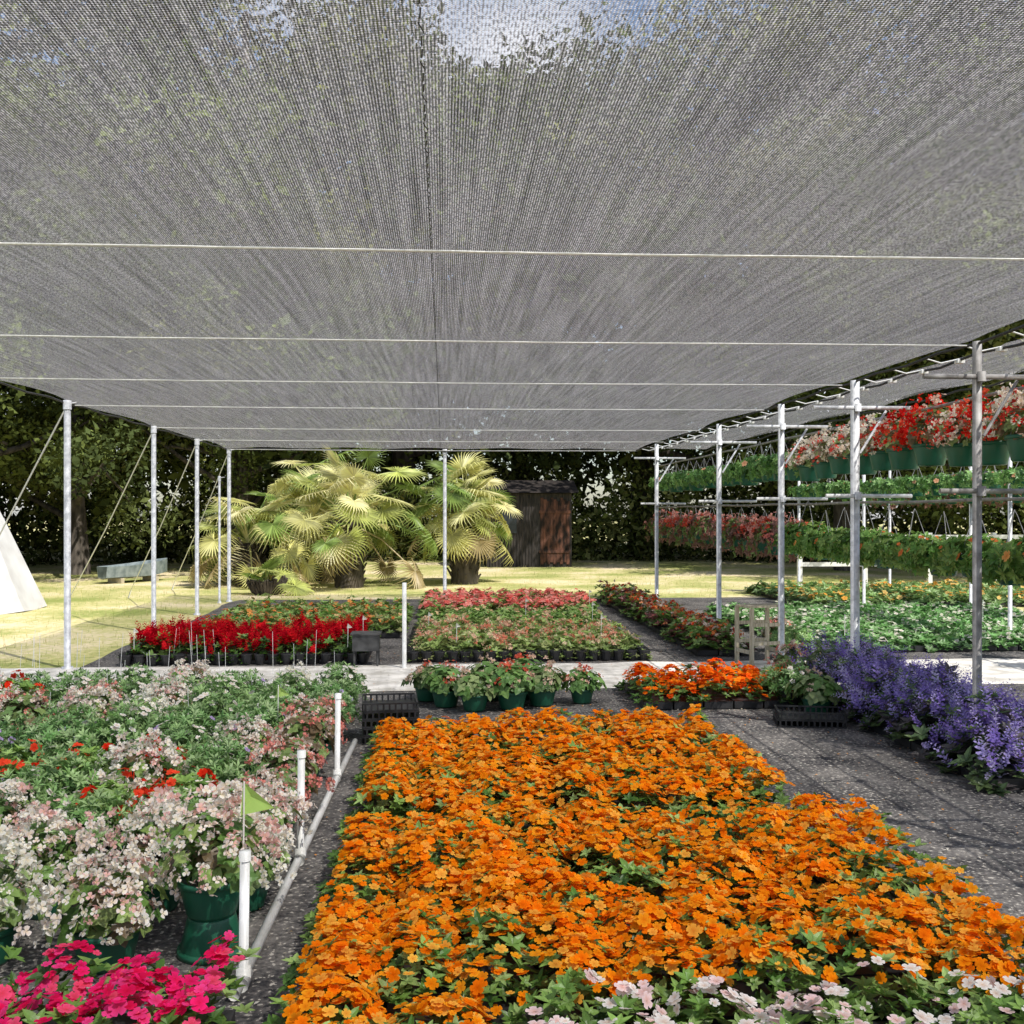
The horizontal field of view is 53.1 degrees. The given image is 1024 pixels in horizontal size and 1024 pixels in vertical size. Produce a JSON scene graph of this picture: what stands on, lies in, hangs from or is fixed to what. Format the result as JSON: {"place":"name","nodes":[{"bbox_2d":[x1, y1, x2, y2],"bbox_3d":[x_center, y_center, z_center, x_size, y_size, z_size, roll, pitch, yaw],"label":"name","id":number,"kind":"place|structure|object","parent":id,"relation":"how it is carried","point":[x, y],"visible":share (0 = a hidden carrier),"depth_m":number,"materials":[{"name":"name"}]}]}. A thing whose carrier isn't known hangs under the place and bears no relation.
{"place":"outdoors","nodes":[
{"label":"outdoors","id":0,"kind":"place"},
{"bbox_2d":[0,521,1023,668],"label":"ground","id":1,"kind":"structure","parent":0,"point":[81,621],"depth_m":23.73,"materials":[{"name":"plant"}]},
{"bbox_2d":[0,512,46,614],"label":"white tent","id":2,"kind":"object","parent":1,"relation":"on","point":[20,591],"visible":0.97,"depth_m":18.19,"materials":[{"name":"fabric"}]},
{"bbox_2d":[0,400,76,668],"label":"canopy post","id":3,"kind":"object","parent":1,"relation":"on","point":[67,406],"visible":0.99,"depth_m":11.37,"materials":[{"name":"metal"}]},
{"bbox_2d":[0,0,1023,451],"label":"shade canopy","id":4,"kind":"object","parent":3,"relation":"attached to","point":[776,222],"visible":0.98,"depth_m":4.33,"materials":[{"name":"fabric"}]},
{"bbox_2d":[0,52,161,494],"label":"oak tree","id":5,"kind":"object","parent":1,"relation":"on","point":[16,449],"visible":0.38,"depth_m":25.45,"materials":[{"name":"green plant"}]},
{"bbox_2d":[63,426,157,626],"bbox_3d":[-6.472,0.256,16.283,0.141,2.996,4.093,0,0,-41],"label":"canopy post","id":6,"kind":"object","parent":1,"relation":"on","point":[153,519],"visible":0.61,"depth_m":14.77,"materials":[{"name":"metal"}]},
{"bbox_2d":[97,558,166,583],"bbox_3d":[-9.424,1.464,25.630,0.682,0.571,1.870,0,0,35],"label":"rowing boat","id":7,"kind":"object","parent":1,"relation":"on","point":[118,573],"visible":0.93,"depth_m":25.27,"materials":[{"name":"grey paint"}]},
{"bbox_2d":[0,170,290,574],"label":"oak tree","id":8,"kind":"object","parent":1,"relation":"on","point":[81,484],"visible":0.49,"depth_m":27.06,"materials":[{"name":"green plant"}]},
{"bbox_2d":[0,0,350,506],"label":"oak tree","id":9,"kind":"object","parent":1,"relation":"on","point":[104,165],"visible":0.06,"depth_m":32.38,"materials":[{"name":"green plant"}]},
{"bbox_2d":[76,134,408,568],"bbox_3d":[-7.821,-4.140,30.165,10.272,11.787,10.240,0,0,-12],"label":"oak tree","id":10,"kind":"object","parent":1,"relation":"on","point":[242,472],"visible":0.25,"depth_m":29.07,"materials":[{"name":"green plant"}]},
{"bbox_2d":[187,491,321,589],"bbox_3d":[-6.095,0.915,24.201,3.120,2.887,2.896,0,0,-4],"label":"fan palm","id":11,"kind":"object","parent":1,"relation":"on","point":[248,547],"visible":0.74,"depth_m":23.75,"materials":[{"name":"green plant"}]},
{"bbox_2d":[0,0,527,562],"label":"oak tree","id":12,"kind":"object","parent":1,"relation":"on","point":[184,484],"visible":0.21,"depth_m":30.05,"materials":[{"name":"green plant"}]},
{"bbox_2d":[225,552,315,595],"bbox_3d":[-5.148,1.699,21.695,1.806,1.706,1.510,0,0,-29],"label":"fan palm","id":13,"kind":"object","parent":1,"relation":"on","point":[272,586],"visible":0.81,"depth_m":21.52,"materials":[{"name":"green plant"}]},
{"bbox_2d":[262,449,389,580],"bbox_3d":[-4.774,0.082,26.342,3.403,3.392,3.598,0,0,-4],"label":"fan palm","id":14,"kind":"object","parent":1,"relation":"on","point":[312,476],"visible":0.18,"depth_m":25.82,"materials":[{"name":"green plant"}]},
{"bbox_2d":[257,442,437,589],"bbox_3d":[-3.853,0.207,23.714,3.685,3.724,4.162,0,0,42],"label":"fan palm","id":15,"kind":"object","parent":1,"relation":"on","point":[341,547],"visible":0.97,"depth_m":23.45,"materials":[{"name":"green plant"}]},
{"bbox_2d":[65,0,662,555],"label":"oak tree","id":16,"kind":"object","parent":1,"relation":"on","point":[461,272],"visible":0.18,"depth_m":35.89,"materials":[{"name":"green plant"}]},
{"bbox_2d":[400,451,521,584],"bbox_3d":[-1.218,0.090,24.782,3.008,3.372,3.300,0,0,-4],"label":"fan palm","id":17,"kind":"object","parent":1,"relation":"on","point":[468,544],"visible":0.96,"depth_m":24.65,"materials":[{"name":"green plant"}]},
{"bbox_2d":[283,57,736,504],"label":"oak tree","id":18,"kind":"object","parent":1,"relation":"on","point":[418,460],"visible":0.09,"depth_m":40.19,"materials":[{"name":"green plant"}]},
{"bbox_2d":[0,243,1021,548],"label":"distant trees","id":19,"kind":"object","parent":1,"relation":"on","point":[52,525],"visible":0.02,"depth_m":50.35,"materials":[{"name":"green plant"}]},
{"bbox_2d":[0,684,1023,1023],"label":"weed barrier fabric","id":20,"kind":"object","parent":1,"relation":"on","point":[962,812],"visible":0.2,"depth_m":5.99,"materials":[{"name":"fabric"}]},
{"bbox_2d":[0,777,40,874],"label":"potted begonia","id":21,"kind":"object","parent":20,"relation":"on","point":[14,817],"visible":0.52,"depth_m":4.94,"materials":[{"name":"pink plant"}]},
{"bbox_2d":[0,818,56,965],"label":"potted begonia","id":22,"kind":"object","parent":20,"relation":"on","point":[12,897],"visible":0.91,"depth_m":3.98,"materials":[{"name":"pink plant"}]},
{"bbox_2d":[0,684,58,742],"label":"potted geranium","id":23,"kind":"object","parent":20,"relation":"on","point":[22,710],"visible":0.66,"depth_m":7.38,"materials":[{"name":"green plant"}]},
{"bbox_2d":[0,765,67,838],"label":"potted green plant","id":24,"kind":"object","parent":20,"relation":"on","point":[42,796],"visible":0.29,"depth_m":5.29,"materials":[{"name":"green plant"}]},
{"bbox_2d":[0,715,81,771],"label":"potted green plant","id":25,"kind":"object","parent":20,"relation":"on","point":[43,738],"visible":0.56,"depth_m":6.47,"materials":[{"name":"green plant"}]},
{"bbox_2d":[3,746,110,812],"bbox_3d":[-2.512,1.533,5.665,0.563,0.423,0.680,0,0,14],"label":"potted green plant","id":26,"kind":"object","parent":20,"relation":"on","point":[69,777],"visible":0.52,"depth_m":5.63,"materials":[{"name":"green plant"}]},
{"bbox_2d":[0,799,114,919],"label":"potted begonia","id":27,"kind":"object","parent":20,"relation":"on","point":[49,850],"visible":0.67,"depth_m":4.39,"materials":[{"name":"white plant"}]},
{"bbox_2d":[56,680,120,744],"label":"potted begonia","id":28,"kind":"object","parent":20,"relation":"on","point":[99,688],"visible":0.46,"depth_m":7.39,"materials":[{"name":"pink plant"}]},
{"bbox_2d":[37,787,142,876],"bbox_3d":[-2.028,1.540,4.934,0.544,0.408,0.657,0,0,-22],"label":"potted green plant","id":29,"kind":"object","parent":20,"relation":"on","point":[76,813],"visible":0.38,"depth_m":4.92,"materials":[{"name":"green plant"}]},
{"bbox_2d":[12,837,182,973],"bbox_3d":[-1.548,1.508,3.985,0.537,0.472,0.616,0,0,3],"label":"potted begonia","id":30,"kind":"object","parent":20,"relation":"on","point":[114,921],"visible":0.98,"depth_m":3.85,"materials":[{"name":"white plant"}]},
{"bbox_2d":[54,711,145,763],"bbox_3d":[-2.693,1.522,6.641,0.591,0.444,0.714,0,0,-36],"label":"potted green plant","id":31,"kind":"object","parent":20,"relation":"on","point":[89,735],"visible":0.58,"depth_m":6.54,"materials":[{"name":"green plant"}]},
{"bbox_2d":[75,768,149,850],"bbox_3d":[-2.073,1.546,5.265,0.405,0.396,0.487,0,0,-17],"label":"potted geranium","id":32,"kind":"object","parent":20,"relation":"on","point":[117,786],"visible":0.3,"depth_m":5.29,"materials":[{"name":"green plant"}]},
{"bbox_2d":[82,698,175,762],"bbox_3d":[-2.616,1.502,6.959,0.671,0.485,0.590,0,0,-6],"label":"potted green plant","id":33,"kind":"object","parent":20,"relation":"on","point":[146,723],"visible":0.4,"depth_m":6.91,"materials":[{"name":"green plant"}]},
{"bbox_2d":[0,930,260,1023],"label":"pink impatiens bed","id":34,"kind":"object","parent":20,"relation":"on","point":[174,1005],"visible":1,"depth_m":3.27,"materials":[{"name":"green plant"}]},
{"bbox_2d":[86,727,189,800],"bbox_3d":[-2.134,1.491,5.847,0.576,0.507,0.661,0,0,-42],"label":"potted begonia","id":35,"kind":"object","parent":20,"relation":"on","point":[140,766],"visible":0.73,"depth_m":5.75,"materials":[{"name":"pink plant"}]},
{"bbox_2d":[72,783,216,913],"bbox_3d":[-1.587,1.475,4.541,0.628,0.538,0.511,0,0,-6],"label":"potted begonia","id":36,"kind":"object","parent":20,"relation":"on","point":[128,826],"visible":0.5,"depth_m":4.43,"materials":[{"name":"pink plant"}]},
{"bbox_2d":[132,717,213,754],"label":"potted green plant","id":37,"kind":"object","parent":20,"relation":"on","point":[177,738],"visible":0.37,"depth_m":6.54,"materials":[{"name":"green plant"}]},
{"bbox_2d":[139,701,222,741],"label":"potted green plant","id":38,"kind":"object","parent":20,"relation":"on","point":[193,715],"visible":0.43,"depth_m":6.98,"materials":[{"name":"green plant"}]},
{"bbox_2d":[143,768,220,818],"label":"potted geranium","id":39,"kind":"object","parent":20,"relation":"on","point":[193,784],"visible":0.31,"depth_m":5.33,"materials":[{"name":"green plant"}]},
{"bbox_2d":[152,746,253,800],"bbox_3d":[-1.752,1.545,5.774,0.640,0.398,0.530,0,0,-25],"label":"potted green plant","id":40,"kind":"object","parent":20,"relation":"on","point":[226,769],"visible":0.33,"depth_m":5.76,"materials":[{"name":"green plant"}]},
{"bbox_2d":[168,683,244,744],"bbox_3d":[-2.246,1.497,7.529,0.602,0.495,0.685,0,0,-33],"label":"potted green plant","id":41,"kind":"object","parent":20,"relation":"on","point":[209,699],"visible":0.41,"depth_m":7.44,"materials":[{"name":"green plant"}]},
{"bbox_2d":[142,779,282,964],"bbox_3d":[-1.183,1.404,4.058,0.533,0.680,0.623,0,0,-28],"label":"potted begonia","id":42,"kind":"object","parent":20,"relation":"on","point":[206,880],"visible":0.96,"depth_m":3.98,"materials":[{"name":"white plant"}]},
{"bbox_2d":[174,730,258,780],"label":"potted green plant","id":43,"kind":"object","parent":20,"relation":"on","point":[231,745],"visible":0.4,"depth_m":6.19,"materials":[{"name":"green plant"}]},
{"bbox_2d":[201,712,277,781],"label":"potted begonia","id":44,"kind":"object","parent":20,"relation":"on","point":[263,727],"visible":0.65,"depth_m":6.62,"materials":[{"name":"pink plant"}]},
{"bbox_2d":[187,805,296,913],"bbox_3d":[-1.186,1.500,4.559,0.479,0.488,0.506,0,0,-6],"label":"potted begonia","id":45,"kind":"object","parent":20,"relation":"on","point":[266,873],"visible":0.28,"depth_m":4.46,"materials":[{"name":"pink plant"}]},
{"bbox_2d":[208,699,288,758],"bbox_3d":[-1.794,1.520,7.103,0.605,0.447,0.669,0,0,-14],"label":"potted green plant","id":46,"kind":"object","parent":20,"relation":"on","point":[266,717],"visible":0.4,"depth_m":7.01,"materials":[{"name":"green plant"}]},
{"bbox_2d":[199,770,316,864],"bbox_3d":[-1.268,1.507,4.965,0.620,0.475,0.540,0,0,19],"label":"potted begonia","id":47,"kind":"object","parent":20,"relation":"on","point":[279,812],"visible":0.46,"depth_m":4.97,"materials":[{"name":"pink plant"}]},
{"bbox_2d":[230,734,335,801],"bbox_3d":[-1.310,1.508,5.835,0.599,0.472,0.448,0,0,-15],"label":"potted begonia","id":48,"kind":"object","parent":20,"relation":"on","point":[285,756],"visible":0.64,"depth_m":5.79,"materials":[{"name":"pink plant"}]},
{"bbox_2d":[263,704,346,776],"bbox_3d":[-1.355,1.502,6.728,0.613,0.483,0.458,0,0,-31],"label":"potted begonia","id":49,"kind":"object","parent":20,"relation":"on","point":[315,730],"visible":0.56,"depth_m":6.64,"materials":[{"name":"pink plant"}]},
{"bbox_2d":[229,583,406,1000],"bbox_3d":[-1.131,1.270,7.555,0.129,0.960,7.830,0,0,-2],"label":"pvc irrigation pipe","id":50,"kind":"object","parent":20,"relation":"on","point":[245,969],"visible":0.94,"depth_m":4.95,"materials":[{"name":"plastic"}]},
{"bbox_2d":[262,970,501,1023],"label":"orange impatiens bed","id":51,"kind":"object","parent":20,"relation":"on","point":[443,1003],"visible":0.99,"depth_m":3.13,"materials":[{"name":"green plant"}]},
{"bbox_2d":[362,693,419,744],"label":"plastic nursery trays","id":52,"kind":"object","parent":20,"relation":"on","point":[375,712],"visible":0.77,"depth_m":7.73,"materials":[{"name":"plastic"}]},
{"bbox_2d":[416,660,470,707],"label":"potted begonia","id":53,"kind":"object","parent":20,"relation":"on","point":[442,683],"visible":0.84,"depth_m":9.08,"materials":[{"name":"green plant"}]},
{"bbox_2d":[452,664,497,711],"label":"potted begonia","id":54,"kind":"object","parent":20,"relation":"on","point":[472,689],"visible":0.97,"depth_m":8.89,"materials":[{"name":"green plant"}]},
{"bbox_2d":[482,659,535,709],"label":"potted begonia","id":55,"kind":"object","parent":20,"relation":"on","point":[511,687],"visible":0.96,"depth_m":8.95,"materials":[{"name":"green plant"}]},
{"bbox_2d":[434,792,618,844],"bbox_3d":[0.083,1.595,5.338,1.008,0.286,0.569,0,0,-4],"label":"orange impatiens bed","id":56,"kind":"object","parent":20,"relation":"on","point":[456,807],"visible":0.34,"depth_m":5.26,"materials":[{"name":"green plant"}]},
{"bbox_2d":[521,658,566,706],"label":"potted begonia","id":57,"kind":"object","parent":20,"relation":"on","point":[548,680],"visible":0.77,"depth_m":9.13,"materials":[{"name":"green plant"}]},
{"bbox_2d":[339,703,800,836],"bbox_3d":[0.290,1.574,6.551,2.558,0.329,2.271,0,0,-4],"label":"orange impatiens bed","id":58,"kind":"object","parent":20,"relation":"on","point":[643,762],"visible":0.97,"depth_m":6.15,"materials":[{"name":"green plant"}]},
{"bbox_2d":[561,662,606,703],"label":"potted begonia","id":59,"kind":"object","parent":20,"relation":"on","point":[582,687],"visible":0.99,"depth_m":9.27,"materials":[{"name":"green plant"}]},
{"bbox_2d":[272,792,1023,1023],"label":"orange impatiens bed","id":60,"kind":"object","parent":20,"relation":"on","point":[765,913],"visible":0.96,"depth_m":3.91,"materials":[{"name":"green plant"}]},
{"bbox_2d":[613,658,803,709],"bbox_3d":[1.894,1.570,9.564,1.774,0.336,1.281,0,0,-4],"label":"red orange flower bed","id":61,"kind":"object","parent":20,"relation":"on","point":[741,688],"visible":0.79,"depth_m":9.21,"materials":[{"name":"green plant"}]},
{"bbox_2d":[503,950,1023,1023],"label":"white impatiens bed","id":62,"kind":"object","parent":20,"relation":"on","point":[988,1010],"visible":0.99,"depth_m":3.21,"materials":[{"name":"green plant"}]},
{"bbox_2d":[755,658,813,707],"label":"potted green plant","id":63,"kind":"object","parent":20,"relation":"on","point":[789,672],"visible":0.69,"depth_m":9.09,"materials":[{"name":"green plant"}]},
{"bbox_2d":[773,705,848,728],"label":"plastic nursery trays","id":64,"kind":"object","parent":20,"relation":"on","point":[810,719],"visible":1,"depth_m":8.32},
{"bbox_2d":[784,665,846,711],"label":"potted green plant","id":65,"kind":"object","parent":64,"relation":"in","point":[818,690],"visible":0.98,"depth_m":8.68,"materials":[{"name":"green plant"}]},
{"bbox_2d":[789,628,1023,796],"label":"purple plectranthus row","id":66,"kind":"object","parent":20,"relation":"on","point":[922,712],"visible":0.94,"depth_m":7.47,"materials":[{"name":"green plant"}]},
{"bbox_2d":[0,399,1023,565],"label":"undergrowth","id":67,"kind":"object","parent":1,"relation":"on","point":[582,553],"visible":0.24,"depth_m":36.32,"materials":[{"name":"green plant"}]},
{"bbox_2d":[484,480,578,566],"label":"wooden shed","id":68,"kind":"structure","parent":1,"relation":"on","point":[540,528],"depth_m":32.50,"materials":[{"name":"brown wood"}]},
{"bbox_2d":[539,498,570,563],"bbox_3d":[1.363,0.602,32.512,1.000,2.115,0.052,0,0,-4],"label":"door","id":69,"kind":"structure","parent":68,"relation":"in","point":[554,514],"depth_m":32.51,"materials":[{"name":"wood"}]},
{"bbox_2d":[81,597,1023,667],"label":"weed barrier fabric","id":70,"kind":"object","parent":1,"relation":"on","point":[390,648],"visible":0.14,"depth_m":12.91,"materials":[{"name":"fabric"}]},
{"bbox_2d":[118,608,372,665],"bbox_3d":[-3.108,1.476,12.415,2.899,0.525,1.695,0,0,-4],"label":"red salvia bed","id":71,"kind":"object","parent":70,"relation":"on","point":[244,642],"visible":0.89,"depth_m":11.87,"materials":[{"name":"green plant"}]},
{"bbox_2d":[202,595,415,638],"bbox_3d":[-3.000,1.556,15.681,2.985,0.381,3.572,0,0,-4],"label":"mixed seedling bed","id":72,"kind":"object","parent":70,"relation":"on","point":[386,618],"visible":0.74,"depth_m":15.38,"materials":[{"name":"green plant"}]},
{"bbox_2d":[415,587,599,615],"bbox_3d":[-0.128,1.554,18.028,3.110,0.368,2.683,0,0,-4],"label":"salmon flower bed","id":73,"kind":"object","parent":70,"relation":"on","point":[551,598],"visible":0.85,"depth_m":17.48,"materials":[{"name":"pink plant"}]},
{"bbox_2d":[416,602,609,627],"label":"green bedding plants","id":74,"kind":"object","parent":70,"relation":"on","point":[566,612],"visible":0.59,"depth_m":15.69,"materials":[{"name":"green plant"}]},
{"bbox_2d":[407,609,652,661],"bbox_3d":[0.114,1.564,13.314,2.962,0.374,2.903,0,0,-4],"label":"pink begonia bed","id":75,"kind":"object","parent":70,"relation":"on","point":[565,639],"visible":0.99,"depth_m":12.31,"materials":[{"name":"green plant"}]},
{"bbox_2d":[594,579,757,655],"bbox_3d":[2.293,1.521,16.392,0.956,0.462,8.280,0,0,-4],"label":"red flower row","id":76,"kind":"object","parent":70,"relation":"on","point":[690,630],"visible":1,"depth_m":14.13,"materials":[{"name":"green plant"}]},
{"bbox_2d":[703,600,1023,652],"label":"white bedding plants","id":77,"kind":"object","parent":70,"relation":"on","point":[930,627],"visible":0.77,"depth_m":14.53,"materials":[{"name":"green plant"}]},
{"bbox_2d":[402,19,919,554],"bbox_3d":[4.992,-9.684,43.189,19.941,22.882,19.878,0,0,-9],"label":"oak tree","id":78,"kind":"object","parent":1,"relation":"on","point":[542,459],"visible":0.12,"depth_m":37.19,"materials":[{"name":"green plant"}]},
{"bbox_2d":[423,0,1023,559],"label":"oak tree","id":79,"kind":"object","parent":1,"relation":"on","point":[639,228],"visible":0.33,"depth_m":33.26,"materials":[{"name":"green plant"}]},
{"bbox_2d":[629,90,1023,570],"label":"oak tree","id":80,"kind":"object","parent":1,"relation":"on","point":[789,443],"visible":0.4,"depth_m":28.62,"materials":[{"name":"green plant"}]},
{"bbox_2d":[659,386,1023,507],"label":"basket hanging rail","id":81,"kind":"object","parent":1,"relation":"on","point":[933,501],"visible":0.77,"depth_m":10.26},
{"bbox_2d":[690,424,756,619],"bbox_3d":[2.946,0.260,14.298,0.940,2.980,0.130,0,0,-4],"label":"basket stand post","id":82,"kind":"object","parent":81,"relation":"attached to","point":[718,442],"visible":0.91,"depth_m":14.29,"materials":[{"name":"metal"}]},
{"bbox_2d":[746,404,827,654],"bbox_3d":[3.123,0.260,11.653,0.940,2.980,0.130,0,0,-4],"label":"basket stand post","id":83,"kind":"object","parent":81,"relation":"attached to","point":[781,426],"visible":0.91,"depth_m":11.65,"materials":[{"name":"metal"}]},
{"bbox_2d":[643,332,1023,451],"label":"shade canopy","id":84,"kind":"object","parent":81,"relation":"attached to","point":[938,367],"visible":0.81,"depth_m":10.72,"materials":[{"name":"fabric"}]},
{"bbox_2d":[825,504,892,566],"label":"hanging flower basket","id":85,"kind":"object","parent":81,"relation":"hanging from","point":[841,548],"visible":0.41,"depth_m":10.42,"materials":[{"name":"green plant"}]},
{"bbox_2d":[812,380,911,651],"bbox_3d":[3.262,0.260,9.558,0.940,2.980,0.141,0,0,-4],"label":"basket stand post","id":86,"kind":"object","parent":81,"relation":"attached to","point":[855,408],"visible":0.88,"depth_m":9.55,"materials":[{"name":"metal"}]},
{"bbox_2d":[869,399,927,469],"bbox_3d":[3.703,-0.725,9.595,0.669,0.654,0.744,0,0,24],"label":"hanging flower basket","id":87,"kind":"object","parent":81,"relation":"hanging from","point":[901,457],"visible":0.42,"depth_m":9.49,"materials":[{"name":"red plant"}]},
{"bbox_2d":[872,509,937,569],"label":"hanging flower basket","id":88,"kind":"object","parent":81,"relation":"hanging from","point":[897,544],"visible":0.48,"depth_m":9.30,"materials":[{"name":"green plant"}]},
{"bbox_2d":[888,393,970,465],"bbox_3d":[3.712,-0.739,9.086,0.730,0.656,0.634,0,0,-6],"label":"hanging flower basket","id":89,"kind":"object","parent":81,"relation":"hanging from","point":[934,455],"visible":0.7,"depth_m":9.02,"materials":[{"name":"red plant"}]},
{"bbox_2d":[898,511,961,578],"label":"hanging flower basket","id":90,"kind":"object","parent":81,"relation":"hanging from","point":[916,555],"visible":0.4,"depth_m":8.79,"materials":[{"name":"green plant"}]},
{"bbox_2d":[922,398,1003,466],"bbox_3d":[3.736,-0.663,8.539,0.607,0.565,0.728,0,0,-3],"label":"hanging flower basket","id":91,"kind":"object","parent":81,"relation":"hanging from","point":[958,454],"visible":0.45,"depth_m":8.43,"materials":[{"name":"red plant"}]},
{"bbox_2d":[931,520,999,576],"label":"hanging flower basket","id":92,"kind":"object","parent":81,"relation":"hanging from","point":[944,561],"visible":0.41,"depth_m":8.22,"materials":[{"name":"green plant"}]},
{"bbox_2d":[922,341,1023,716],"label":"basket stand post","id":93,"kind":"object","parent":81,"relation":"attached to","point":[978,376],"visible":0.89,"depth_m":7.36,"materials":[{"name":"metal"}]},
{"bbox_2d":[942,387,1018,465],"bbox_3d":[3.809,-0.680,8.074,0.598,0.619,0.689,0,0,-19],"label":"hanging flower basket","id":94,"kind":"object","parent":81,"relation":"hanging from","point":[995,451],"visible":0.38,"depth_m":8.00,"materials":[{"name":"red plant"}]},
{"bbox_2d":[956,510,1023,586],"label":"hanging flower basket","id":95,"kind":"object","parent":81,"relation":"hanging from","point":[991,557],"visible":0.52,"depth_m":7.66,"materials":[{"name":"green plant"}]},
{"bbox_2d":[970,382,1023,461],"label":"hanging flower basket","id":96,"kind":"object","parent":81,"relation":"hanging from","point":[1014,441],"visible":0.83,"depth_m":7.56,"materials":[{"name":"red plant"}]},
{"bbox_2d":[687,0,1023,540],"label":"oak tree","id":97,"kind":"object","parent":1,"relation":"on","point":[961,107],"visible":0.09,"depth_m":36.39,"materials":[{"name":"green plant"}]},
{"bbox_2d":[743,578,1023,606],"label":"orange marigold bed","id":98,"kind":"object","parent":1,"relation":"on","point":[825,592],"visible":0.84,"depth_m":19.81,"materials":[{"name":"green plant"}]},
{"bbox_2d":[873,57,1023,520],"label":"oak tree","id":99,"kind":"object","parent":1,"relation":"on","point":[1007,338],"visible":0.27,"depth_m":25.48,"materials":[{"name":"green plant"}]},
{"bbox_2d":[905,0,1023,380],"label":"oak tree","id":100,"kind":"object","parent":1,"relation":"on","point":[1001,75],"visible":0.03,"depth_m":37.10,"materials":[{"name":"green plant"}]},
{"bbox_2d":[0,658,1023,692],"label":"sandy path","id":101,"kind":"structure","parent":0,"point":[1003,670],"depth_m":11.25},
{"bbox_2d":[735,603,784,665],"bbox_3d":[2.845,1.407,11.765,0.480,0.685,0.356,0,0,-18],"label":"wooden step stand","id":102,"kind":"object","parent":101,"relation":"on","point":[753,623],"visible":0.89,"depth_m":11.71,"materials":[{"name":"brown wood"}]},
{"bbox_2d":[0,0,1023,520],"label":"sky","id":103,"kind":"structure","parent":0,"point":[600,488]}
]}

